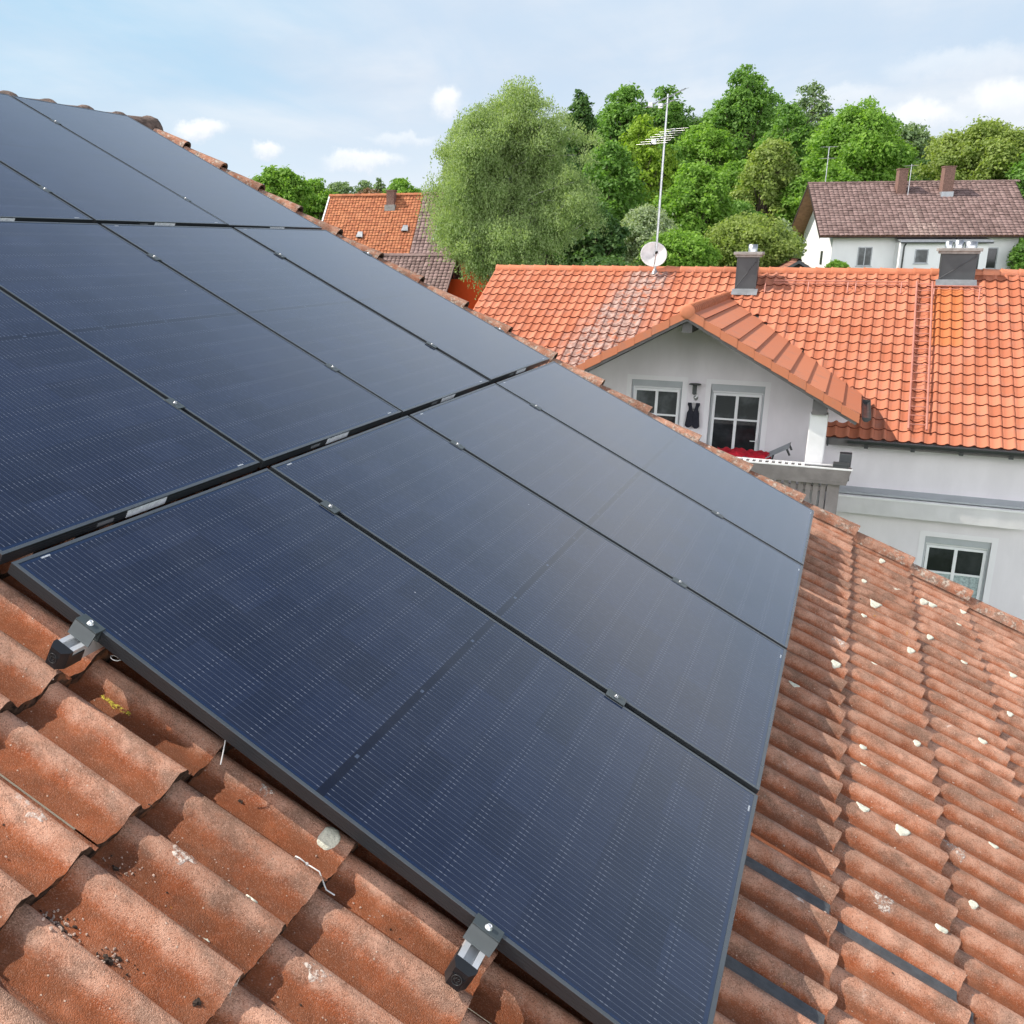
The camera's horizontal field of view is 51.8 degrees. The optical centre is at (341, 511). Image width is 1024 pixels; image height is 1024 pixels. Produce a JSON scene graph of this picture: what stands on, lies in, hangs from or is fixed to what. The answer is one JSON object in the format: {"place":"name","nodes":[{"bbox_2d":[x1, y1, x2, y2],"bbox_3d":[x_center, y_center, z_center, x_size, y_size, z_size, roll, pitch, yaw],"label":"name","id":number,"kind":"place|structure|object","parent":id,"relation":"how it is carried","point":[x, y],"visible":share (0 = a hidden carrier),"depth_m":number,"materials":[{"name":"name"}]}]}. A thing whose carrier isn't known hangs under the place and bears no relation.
{"place":"outdoors","nodes":[
{"label":"outdoors","id":0,"kind":"place"},
{"bbox_2d":[0,0,1023,191],"label":"sky","id":1,"kind":"structure","parent":0,"point":[352,91],"materials":[{"name":"blue"}]},
{"bbox_2d":[742,442,792,459],"bbox_3d":[7.837,-0.743,20.006,1.547,1.257,0.639,7,16,25],"label":"drying rack","id":2,"kind":"object","parent":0,"point":[786,447],"visible":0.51,"depth_m":19.55,"materials":[{"name":"metal"}]},
{"bbox_2d":[717,447,770,458],"bbox_3d":[7.757,-1.082,19.947,0.993,0.285,0.720,7,16,25],"label":"red cloth","id":3,"kind":"object","parent":2,"relation":"on","point":[741,452],"visible":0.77,"depth_m":19.77,"materials":[{"name":"red fabric"}]},
{"bbox_3d":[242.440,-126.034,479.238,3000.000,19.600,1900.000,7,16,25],"label":"ground","id":4,"kind":"structure","parent":0,"visible":0},
{"bbox_2d":[252,164,315,210],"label":"broadleaf tree","id":5,"kind":"object","parent":4,"relation":"on","point":[286,184],"visible":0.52,"depth_m":74.18,"materials":[{"name":"green plant"}]},
{"bbox_2d":[303,177,338,220],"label":"broadleaf tree","id":6,"kind":"object","parent":4,"relation":"on","point":[318,204],"visible":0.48,"depth_m":80.47,"materials":[{"name":"green plant"}]},
{"bbox_2d":[323,181,356,193],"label":"broadleaf tree","id":7,"kind":"object","parent":4,"relation":"on","point":[342,187],"visible":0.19,"depth_m":94.30,"materials":[{"name":"green plant"}]},
{"bbox_2d":[354,180,373,192],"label":"broadleaf tree","id":8,"kind":"object","parent":4,"relation":"on","point":[365,183],"visible":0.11,"depth_m":110.66,"materials":[{"name":"green plant"}]},
{"bbox_2d":[355,187,382,193],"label":"broadleaf tree","id":9,"kind":"object","parent":4,"relation":"on","point":[367,190],"visible":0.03,"depth_m":90.82,"materials":[{"name":"orange plant"}]},
{"bbox_2d":[372,177,385,192],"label":"broadleaf tree","id":10,"kind":"object","parent":4,"relation":"on","point":[379,186],"visible":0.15,"depth_m":118.54,"materials":[{"name":"green plant"}]},
{"bbox_2d":[382,177,422,192],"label":"broadleaf tree","id":11,"kind":"object","parent":4,"relation":"on","point":[401,185],"visible":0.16,"depth_m":90.11,"materials":[{"name":"green plant"}]},
{"bbox_2d":[322,190,521,287],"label":"old house","id":12,"kind":"structure","parent":4,"relation":"on","point":[388,221],"depth_m":53.24,"materials":[{"name":"orange tile"}]},
{"bbox_2d":[383,253,485,309],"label":"barn","id":13,"kind":"structure","parent":4,"relation":"on","point":[438,274],"depth_m":47.20,"materials":[{"name":"brown tile"}]},
{"bbox_2d":[0,90,1023,1023],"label":"house","id":14,"kind":"structure","parent":4,"relation":"on","point":[884,734],"depth_m":2.30,"materials":[{"name":"ceramic"}]},
{"bbox_2d":[0,163,92,222],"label":"solar panel","id":15,"kind":"object","parent":14,"relation":"on","point":[22,198],"visible":0.81,"depth_m":4.66,"materials":[{"name":"blue glass"}]},
{"bbox_2d":[38,186,51,192],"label":"clamp","id":16,"kind":"object","parent":15,"relation":"attached to","point":[45,189],"visible":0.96,"depth_m":4.88,"materials":[{"name":"metal"}]},
{"bbox_2d":[0,93,227,226],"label":"solar panel","id":17,"kind":"object","parent":14,"relation":"on","point":[97,185],"visible":0.89,"depth_m":5.49,"materials":[{"name":"blue glass"}]},
{"bbox_2d":[0,290,259,564],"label":"solar panel","id":18,"kind":"object","parent":14,"relation":"on","point":[90,440],"visible":1,"depth_m":3.00,"materials":[{"name":"blue glass"}]},
{"bbox_2d":[11,95,321,229],"bbox_3d":[-1.072,-2.191,6.547,1.724,0.032,1.135,34,26,16],"label":"solar panel","id":19,"kind":"object","parent":14,"relation":"on","point":[221,195],"visible":0.81,"depth_m":6.48,"materials":[{"name":"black glass"}]},
{"bbox_2d":[0,221,401,468],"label":"solar panel","id":20,"kind":"object","parent":14,"relation":"on","point":[263,395],"visible":0.98,"depth_m":3.96,"materials":[{"name":"blue glass"}]},
{"bbox_2d":[147,254,161,261],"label":"clamp","id":21,"kind":"object","parent":20,"relation":"attached to","point":[153,256],"visible":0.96,"depth_m":4.69,"materials":[{"name":"metal"}]},
{"bbox_2d":[165,398,184,409],"bbox_3d":[-0.554,-0.350,3.418,0.060,0.038,0.043,34,26,16],"label":"clamp","id":22,"kind":"object","parent":20,"relation":"attached to","point":[175,403],"visible":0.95,"depth_m":3.41,"materials":[{"name":"metal"}]},
{"bbox_2d":[325,363,339,371],"bbox_3d":[-0.041,-0.610,4.426,0.060,0.038,0.043,34,26,16],"label":"clamp","id":23,"kind":"object","parent":20,"relation":"attached to","point":[331,366],"visible":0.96,"depth_m":4.42,"materials":[{"name":"metal"}]},
{"bbox_2d":[101,224,488,416],"bbox_3d":[-0.182,-0.996,5.065,1.724,0.031,1.135,34,26,16],"label":"solar panel","id":24,"kind":"object","parent":14,"relation":"on","point":[395,366],"visible":0.93,"depth_m":4.97,"materials":[{"name":"black glass"}]},
{"bbox_2d":[294,856,334,895],"bbox_3d":[-0.054,0.717,2.039,0.099,0.056,0.012,11,18,36],"label":"cable tie","id":25,"kind":"object","parent":14,"relation":"on","point":[306,863],"visible":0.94,"depth_m":2.04,"materials":[{"name":"white plastic"}]},
{"bbox_2d":[233,227,549,383],"bbox_3d":[0.332,-1.259,6.072,1.724,0.032,1.136,34,25,16],"label":"solar panel","id":26,"kind":"object","parent":14,"relation":"on","point":[475,344],"visible":0.99,"depth_m":5.98,"materials":[{"name":"black glass"}]},
{"bbox_2d":[274,252,285,258],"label":"clamp","id":27,"kind":"object","parent":26,"relation":"attached to","point":[280,255],"visible":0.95,"depth_m":5.70,"materials":[{"name":"metal"}]},
{"bbox_2d":[426,341,436,348],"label":"clamp","id":28,"kind":"object","parent":26,"relation":"attached to","point":[431,344],"visible":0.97,"depth_m":5.42,"materials":[{"name":"metal"}]},
{"bbox_2d":[444,940,484,991],"bbox_3d":[1.275,0.317,3.979,0.062,0.060,4.814,7,16,25],"label":"mounting rail","id":29,"kind":"object","parent":14,"relation":"attached to","point":[461,970],"visible":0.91,"depth_m":1.90,"materials":[{"name":"metal"}]},
{"bbox_2d":[8,468,757,1023],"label":"solar panel","id":30,"kind":"object","parent":29,"relation":"on","point":[580,842],"visible":1,"depth_m":2.41,"materials":[{"name":"blue glass"}]},
{"bbox_2d":[45,634,102,668],"bbox_3d":[0.453,-0.231,4.261,0.062,0.060,4.806,7,16,25],"label":"mounting rail","id":31,"kind":"object","parent":30,"relation":"attached to","point":[67,651],"visible":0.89,"depth_m":2.19,"materials":[{"name":"metal"}]},
{"bbox_2d":[68,614,105,646],"bbox_3d":[-0.553,0.257,2.241,0.069,0.057,0.045,7,16,25],"label":"end clamp","id":32,"kind":"object","parent":31,"relation":"attached to","point":[86,630],"visible":1,"depth_m":2.23,"materials":[{"name":"metal"}]},
{"bbox_2d":[320,500,340,514],"bbox_3d":[-0.038,-0.007,3.244,0.060,0.038,0.043,34,26,16],"label":"clamp","id":33,"kind":"object","parent":31,"relation":"attached to","point":[330,507],"visible":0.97,"depth_m":3.23,"materials":[{"name":"metal"}]},
{"bbox_2d":[450,440,465,449],"bbox_3d":[0.475,-0.268,4.252,0.060,0.038,0.043,34,26,16],"label":"clamp","id":34,"kind":"object","parent":31,"relation":"attached to","point":[458,445],"visible":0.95,"depth_m":4.24,"materials":[{"name":"metal"}]},
{"bbox_2d":[530,403,541,409],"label":"clamp","id":35,"kind":"object","parent":31,"relation":"attached to","point":[536,406],"visible":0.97,"depth_m":5.25,"materials":[{"name":"metal"}]},
{"bbox_2d":[220,741,225,764],"bbox_3d":[-0.249,0.507,2.178,0.006,0.049,0.020,7,16,25],"label":"cable tie","id":36,"kind":"object","parent":30,"relation":"hanging from","point":[222,752],"visible":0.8,"depth_m":2.18,"materials":[{"name":"white plastic"}]},
{"bbox_2d":[463,913,504,956],"bbox_3d":[0.271,0.804,1.963,0.069,0.057,0.045,7,16,25],"label":"end clamp","id":37,"kind":"object","parent":29,"relation":"attached to","point":[483,934],"visible":1,"depth_m":1.95,"materials":[{"name":"metal"}]},
{"bbox_2d":[270,415,786,793],"bbox_3d":[0.710,0.196,3.584,1.724,0.031,1.135,34,26,16],"label":"solar panel","id":38,"kind":"object","parent":29,"relation":"on","point":[696,674],"visible":0.89,"depth_m":3.46,"materials":[{"name":"blue glass"}]},
{"bbox_2d":[409,383,802,648],"bbox_3d":[1.223,-0.065,4.592,1.724,0.032,1.135,34,26,16],"label":"solar panel","id":39,"kind":"object","parent":29,"relation":"on","point":[741,575],"visible":0.86,"depth_m":4.49,"materials":[{"name":"black glass"}]},
{"bbox_2d":[605,688,626,705],"bbox_3d":[0.785,0.540,2.966,0.060,0.038,0.043,34,26,16],"label":"clamp","id":40,"kind":"object","parent":29,"relation":"attached to","point":[615,696],"visible":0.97,"depth_m":2.96,"materials":[{"name":"metal"}]},
{"bbox_2d":[496,361,813,565],"bbox_3d":[1.736,-0.325,5.600,1.724,0.032,1.135,34,26,16],"label":"solar panel","id":41,"kind":"object","parent":29,"relation":"on","point":[762,511],"visible":0.89,"depth_m":5.52,"materials":[{"name":"black glass"}]},
{"bbox_2d":[672,577,687,587],"bbox_3d":[1.298,0.280,3.974,0.060,0.038,0.043,34,26,16],"label":"clamp","id":42,"kind":"object","parent":29,"relation":"attached to","point":[680,582],"visible":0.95,"depth_m":3.96,"materials":[{"name":"metal"}]},
{"bbox_2d":[712,510,723,518],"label":"clamp","id":43,"kind":"object","parent":29,"relation":"attached to","point":[717,514],"visible":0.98,"depth_m":4.97,"materials":[{"name":"metal"}]},
{"bbox_2d":[2,598,1013,1023],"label":"mortar crumbs","id":44,"kind":"object","parent":14,"relation":"on","point":[110,960],"visible":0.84,"depth_m":1.75,"materials":[{"name":"concrete"}]},
{"bbox_2d":[725,954,824,1023],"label":"flashing strip","id":45,"kind":"object","parent":14,"relation":"on","point":[775,991],"visible":0.45,"depth_m":2.36,"materials":[{"name":"grey metal"}]},
{"bbox_2d":[745,855,973,1023],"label":"flashing strip","id":46,"kind":"object","parent":14,"relation":"on","point":[870,945],"visible":0.58,"depth_m":2.70,"materials":[{"name":"grey metal"}]},
{"bbox_2d":[415,75,608,299],"bbox_3d":[6.739,-9.956,41.848,8.062,14.347,7.127,7,16,25],"label":"birch tree","id":47,"kind":"object","parent":4,"relation":"on","point":[504,167],"visible":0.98,"depth_m":39.57,"materials":[{"name":"green plant"}]},
{"bbox_2d":[541,137,586,265],"bbox_3d":[13.345,-16.510,65.548,4.598,14.530,4.356,7,16,25],"label":"broadleaf tree","id":48,"kind":"object","parent":4,"relation":"on","point":[569,151],"visible":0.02,"depth_m":64.43,"materials":[{"name":"green plant"}]},
{"bbox_2d":[562,89,600,171],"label":"broadleaf tree","id":49,"kind":"object","parent":4,"relation":"on","point":[581,112],"visible":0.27,"depth_m":104.75,"materials":[{"name":"green plant"}]},
{"bbox_2d":[554,200,631,265],"bbox_3d":[14.018,-12.548,58.023,4.392,9.778,4.477,7,16,25],"label":"broadleaf tree","id":50,"kind":"object","parent":4,"relation":"on","point":[614,244],"visible":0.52,"depth_m":56.29,"materials":[{"name":"green plant"}]},
{"bbox_2d":[594,109,601,143],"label":"broadleaf tree","id":51,"kind":"object","parent":4,"relation":"on","point":[596,116],"depth_m":112.63,"materials":[{"name":"green plant"}]},
{"bbox_2d":[577,253,639,265],"bbox_3d":[13.288,-9.465,52.266,4.040,7.129,4.210,7,16,25],"label":"shrub","id":52,"kind":"object","parent":4,"relation":"on","point":[601,261],"visible":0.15,"depth_m":51.19,"materials":[{"name":"green plant"}]},
{"bbox_2d":[578,139,657,259],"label":"broadleaf tree","id":53,"kind":"object","parent":4,"relation":"on","point":[620,186],"visible":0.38,"depth_m":70.99,"materials":[{"name":"green plant"}]},
{"bbox_2d":[585,81,659,160],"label":"broadleaf tree","id":54,"kind":"object","parent":4,"relation":"on","point":[618,115],"visible":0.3,"depth_m":96.38,"materials":[{"name":"green plant"}]},
{"bbox_2d":[617,202,680,265],"bbox_3d":[18.247,-14.113,61.955,4.416,8.566,4.439,-9,17,-33],"label":"shrub","id":55,"kind":"object","parent":4,"relation":"on","point":[641,221],"visible":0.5,"depth_m":60.36,"materials":[{"name":"green plant"}]},
{"bbox_2d":[617,113,681,208],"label":"broadleaf tree","id":56,"kind":"object","parent":4,"relation":"on","point":[646,156],"visible":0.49,"depth_m":85.17,"materials":[{"name":"green plant"}]},
{"bbox_2d":[643,84,693,145],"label":"broadleaf tree","id":57,"kind":"object","parent":4,"relation":"on","point":[674,117],"visible":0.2,"depth_m":108.02,"materials":[{"name":"green plant"}]},
{"bbox_2d":[657,142,689,186],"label":"broadleaf tree","id":58,"kind":"object","parent":4,"relation":"on","point":[678,154],"visible":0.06,"depth_m":89.34,"materials":[{"name":"green plant"}]},
{"bbox_2d":[632,225,722,266],"bbox_3d":[18.167,-11.874,56.221,4.753,7.294,4.337,7,16,25],"label":"shrub","id":59,"kind":"object","parent":4,"relation":"on","point":[689,248],"visible":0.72,"depth_m":54.50,"materials":[{"name":"green plant"}]},
{"bbox_2d":[669,105,703,130],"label":"broadleaf tree","id":60,"kind":"object","parent":4,"relation":"on","point":[696,120],"visible":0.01,"depth_m":121.03,"materials":[{"name":"green plant"}]},
{"bbox_2d":[649,159,740,236],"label":"broadleaf tree","id":61,"kind":"object","parent":4,"relation":"on","point":[693,200],"visible":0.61,"depth_m":65.60,"materials":[{"name":"green plant"}]},
{"bbox_2d":[674,120,744,170],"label":"broadleaf tree","id":62,"kind":"object","parent":4,"relation":"on","point":[705,143],"visible":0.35,"depth_m":98.77,"materials":[{"name":"green plant"}]},
{"bbox_2d":[716,158,759,205],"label":"broadleaf tree","id":63,"kind":"object","parent":4,"relation":"on","point":[734,168],"visible":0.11,"depth_m":87.89,"materials":[{"name":"green plant"}]},
{"bbox_2d":[700,64,778,162],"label":"broadleaf tree","id":64,"kind":"object","parent":4,"relation":"on","point":[744,103],"visible":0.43,"depth_m":105.60,"materials":[{"name":"green plant"}]},
{"bbox_2d":[473,240,1023,619],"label":"neighbour house","id":65,"kind":"structure","parent":4,"relation":"on","point":[817,376],"depth_m":20.74,"materials":[{"name":"orange tile"}]},
{"bbox_2d":[632,379,682,424],"bbox_3d":[6.581,-2.101,21.610,1.014,1.328,0.125,7,16,25],"label":"window","id":66,"kind":"structure","parent":65,"relation":"in","point":[665,397],"depth_m":21.50,"materials":[{"name":"white plastic"}]},
{"bbox_2d":[636,88,686,273],"bbox_3d":[7.663,-7.812,24.953,0.828,4.603,1.230,13,19,40],"label":"aerial mast","id":67,"kind":"object","parent":65,"relation":"on","point":[653,141],"visible":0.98,"depth_m":24.70,"materials":[{"name":"metal"}]},
{"bbox_2d":[640,242,666,266],"bbox_3d":[7.610,-6.297,25.225,0.521,0.595,0.536,14,20,43],"label":"satellite dish","id":68,"kind":"object","parent":67,"relation":"attached to","point":[651,256],"visible":1,"depth_m":25.30,"materials":[{"name":"metal"}]},
{"bbox_2d":[685,402,699,428],"bbox_3d":[7.201,-2.027,21.129,0.286,0.629,0.095,7,16,25],"label":"waistcoat","id":69,"kind":"object","parent":65,"relation":"hanging from","point":[692,418],"visible":1,"depth_m":21.12,"materials":[{"name":"black fabric"}]},
{"bbox_2d":[689,383,700,400],"bbox_3d":[7.176,-2.437,20.971,0.239,0.361,0.253,7,16,25],"label":"wall lantern","id":70,"kind":"object","parent":65,"relation":"attached to","point":[694,392],"depth_m":20.93,"materials":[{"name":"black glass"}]},
{"bbox_2d":[707,384,764,450],"bbox_3d":[7.997,-1.484,21.044,1.014,2.218,0.132,7,16,25],"label":"balcony door","id":71,"kind":"structure","parent":65,"relation":"in","point":[735,413],"depth_m":20.93,"materials":[{"name":"white plastic"}]},
{"bbox_2d":[774,280,907,284],"bbox_3d":[11.260,-5.188,23.338,2.750,0.081,0.128,7,16,25],"label":"walkway rail","id":72,"kind":"object","parent":65,"relation":"on","point":[841,281],"visible":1,"depth_m":23.35,"materials":[{"name":"orange metal"}]},
{"bbox_2d":[907,281,933,430],"bbox_3d":[11.793,-3.300,20.984,0.343,2.596,4.638,7,16,25],"label":"roof ladder","id":73,"kind":"object","parent":65,"relation":"on","point":[928,364],"visible":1,"depth_m":20.79,"materials":[{"name":"orange metal"}]},
{"bbox_2d":[926,285,981,289],"bbox_3d":[13.228,-4.851,22.292,1.050,0.081,0.128,7,16,25],"label":"walkway rail","id":74,"kind":"object","parent":65,"relation":"on","point":[954,286],"visible":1,"depth_m":22.30,"materials":[{"name":"orange metal"}]},
{"bbox_2d":[921,536,990,600],"bbox_3d":[11.742,1.171,19.827,1.084,1.388,0.125,7,16,25],"label":"window","id":75,"kind":"structure","parent":65,"relation":"in","point":[963,562],"depth_m":19.73,"materials":[{"name":"white plastic"}]},
{"bbox_2d":[727,196,771,220],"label":"broadleaf tree","id":76,"kind":"object","parent":4,"relation":"on","point":[746,206],"visible":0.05,"depth_m":73.80,"materials":[{"name":"green plant"}]},
{"bbox_2d":[702,208,806,266],"bbox_3d":[22.688,-13.300,58.034,6.176,7.255,5.971,7,16,25],"label":"shrub","id":77,"kind":"object","parent":4,"relation":"on","point":[776,243],"visible":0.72,"depth_m":56.17,"materials":[{"name":"green plant"}]},
{"bbox_2d":[729,136,801,225],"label":"broadleaf tree","id":78,"kind":"object","parent":4,"relation":"on","point":[768,176],"visible":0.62,"depth_m":79.12,"materials":[{"name":"green plant"}]},
{"bbox_2d":[750,92,793,138],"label":"broadleaf tree","id":79,"kind":"object","parent":4,"relation":"on","point":[780,100],"visible":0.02,"depth_m":127.74,"materials":[{"name":"green plant"}]},
{"bbox_2d":[750,99,816,207],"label":"broadleaf tree","id":80,"kind":"object","parent":4,"relation":"on","point":[789,118],"visible":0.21,"depth_m":96.59,"materials":[{"name":"green plant"}]},
{"bbox_2d":[775,218,805,266],"bbox_3d":[25.290,-13.752,59.983,2.886,6.434,2.763,7,16,25],"label":"shrub","id":81,"kind":"object","parent":4,"relation":"on","point":[790,227],"visible":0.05,"depth_m":58.97,"materials":[{"name":"green plant"}]},
{"bbox_2d":[776,258,810,267],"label":"shed","id":82,"kind":"structure","parent":4,"relation":"on","point":[796,262],"depth_m":52.34,"materials":[{"name":"tile"}]},
{"bbox_2d":[775,174,816,242],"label":"broadleaf tree","id":83,"kind":"object","parent":4,"relation":"on","point":[799,185],"visible":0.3,"depth_m":78.29,"materials":[{"name":"green plant"}]},
{"bbox_2d":[784,79,834,147],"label":"broadleaf tree","id":84,"kind":"object","parent":4,"relation":"on","point":[819,107],"visible":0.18,"depth_m":118.10,"materials":[{"name":"green plant"}]},
{"bbox_2d":[824,259,850,267],"bbox_3d":[25.933,-10.615,54.431,1.363,5.312,1.532,7,16,25],"label":"shrub","id":85,"kind":"object","parent":4,"relation":"on","point":[835,263],"visible":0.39,"depth_m":53.63,"materials":[{"name":"green plant"}]},
{"bbox_2d":[816,163,862,181],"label":"broadleaf tree","id":86,"kind":"object","parent":4,"relation":"on","point":[834,174],"visible":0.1,"depth_m":83.91,"materials":[{"name":"green plant"}]},
{"bbox_2d":[799,95,921,181],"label":"broadleaf tree","id":87,"kind":"object","parent":4,"relation":"on","point":[853,137],"visible":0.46,"depth_m":87.85,"materials":[{"name":"green plant"}]},
{"bbox_2d":[870,112,907,137],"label":"broadleaf tree","id":88,"kind":"object","parent":4,"relation":"on","point":[894,118],"depth_m":120.99,"materials":[{"name":"green plant"}]},
{"bbox_2d":[878,121,932,175],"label":"broadleaf tree","id":89,"kind":"object","parent":4,"relation":"on","point":[916,135],"visible":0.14,"depth_m":108.68,"materials":[{"name":"green plant"}]},
{"bbox_2d":[792,166,1023,268],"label":"white house","id":90,"kind":"structure","parent":4,"relation":"on","point":[873,224],"depth_m":68.44,"materials":[{"name":"tile"}]},
{"bbox_2d":[819,251,822,263],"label":"window","id":91,"kind":"structure","parent":90,"relation":"in","point":[821,254],"depth_m":71.39,"materials":[{"name":"grey glass"}]},
{"bbox_2d":[820,146,837,181],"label":"roof aerial","id":92,"kind":"object","parent":90,"relation":"on","point":[827,160],"visible":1,"depth_m":71.60,"materials":[{"name":"metal"}]},
{"bbox_2d":[855,247,872,266],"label":"window","id":93,"kind":"structure","parent":90,"relation":"in","point":[864,256],"depth_m":68.41,"materials":[{"name":"metal"}]},
{"bbox_2d":[907,164,917,194],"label":"roof aerial","id":94,"kind":"object","parent":90,"relation":"on","point":[911,165],"visible":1,"depth_m":69.52,"materials":[{"name":"metal"}]},
{"bbox_2d":[913,249,928,263],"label":"window","id":95,"kind":"structure","parent":90,"relation":"in","point":[921,255],"depth_m":66.62,"materials":[{"name":"metal"}]},
{"bbox_2d":[976,253,980,268],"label":"window","id":96,"kind":"structure","parent":90,"relation":"in","point":[978,259],"depth_m":66.00,"materials":[{"name":"white plastic"}]},
{"bbox_2d":[985,247,998,268],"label":"window","id":97,"kind":"structure","parent":90,"relation":"in","point":[992,255],"depth_m":66.85,"materials":[{"name":"metal"}]},
{"bbox_2d":[920,134,938,155],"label":"broadleaf tree","id":98,"kind":"object","parent":4,"relation":"on","point":[932,140],"visible":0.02,"depth_m":117.21,"materials":[{"name":"green plant"}]},
{"bbox_2d":[908,158,961,180],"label":"broadleaf tree","id":99,"kind":"object","parent":4,"relation":"on","point":[924,161],"visible":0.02,"depth_m":104.55,"materials":[{"name":"green plant"}]},
{"bbox_2d":[908,114,1023,180],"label":"broadleaf tree","id":100,"kind":"object","parent":4,"relation":"on","point":[981,149],"visible":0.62,"depth_m":94.03,"materials":[{"name":"green plant"}]},
{"bbox_2d":[1003,152,1023,241],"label":"broadleaf tree","id":101,"kind":"object","parent":4,"relation":"on","point":[1017,173],"visible":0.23,"depth_m":89.95,"materials":[{"name":"green plant"}]},
{"bbox_2d":[1005,239,1023,269],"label":"shrub","id":102,"kind":"object","parent":4,"relation":"on","point":[1016,255],"visible":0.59,"depth_m":65.47,"materials":[{"name":"green plant"}]}
]}

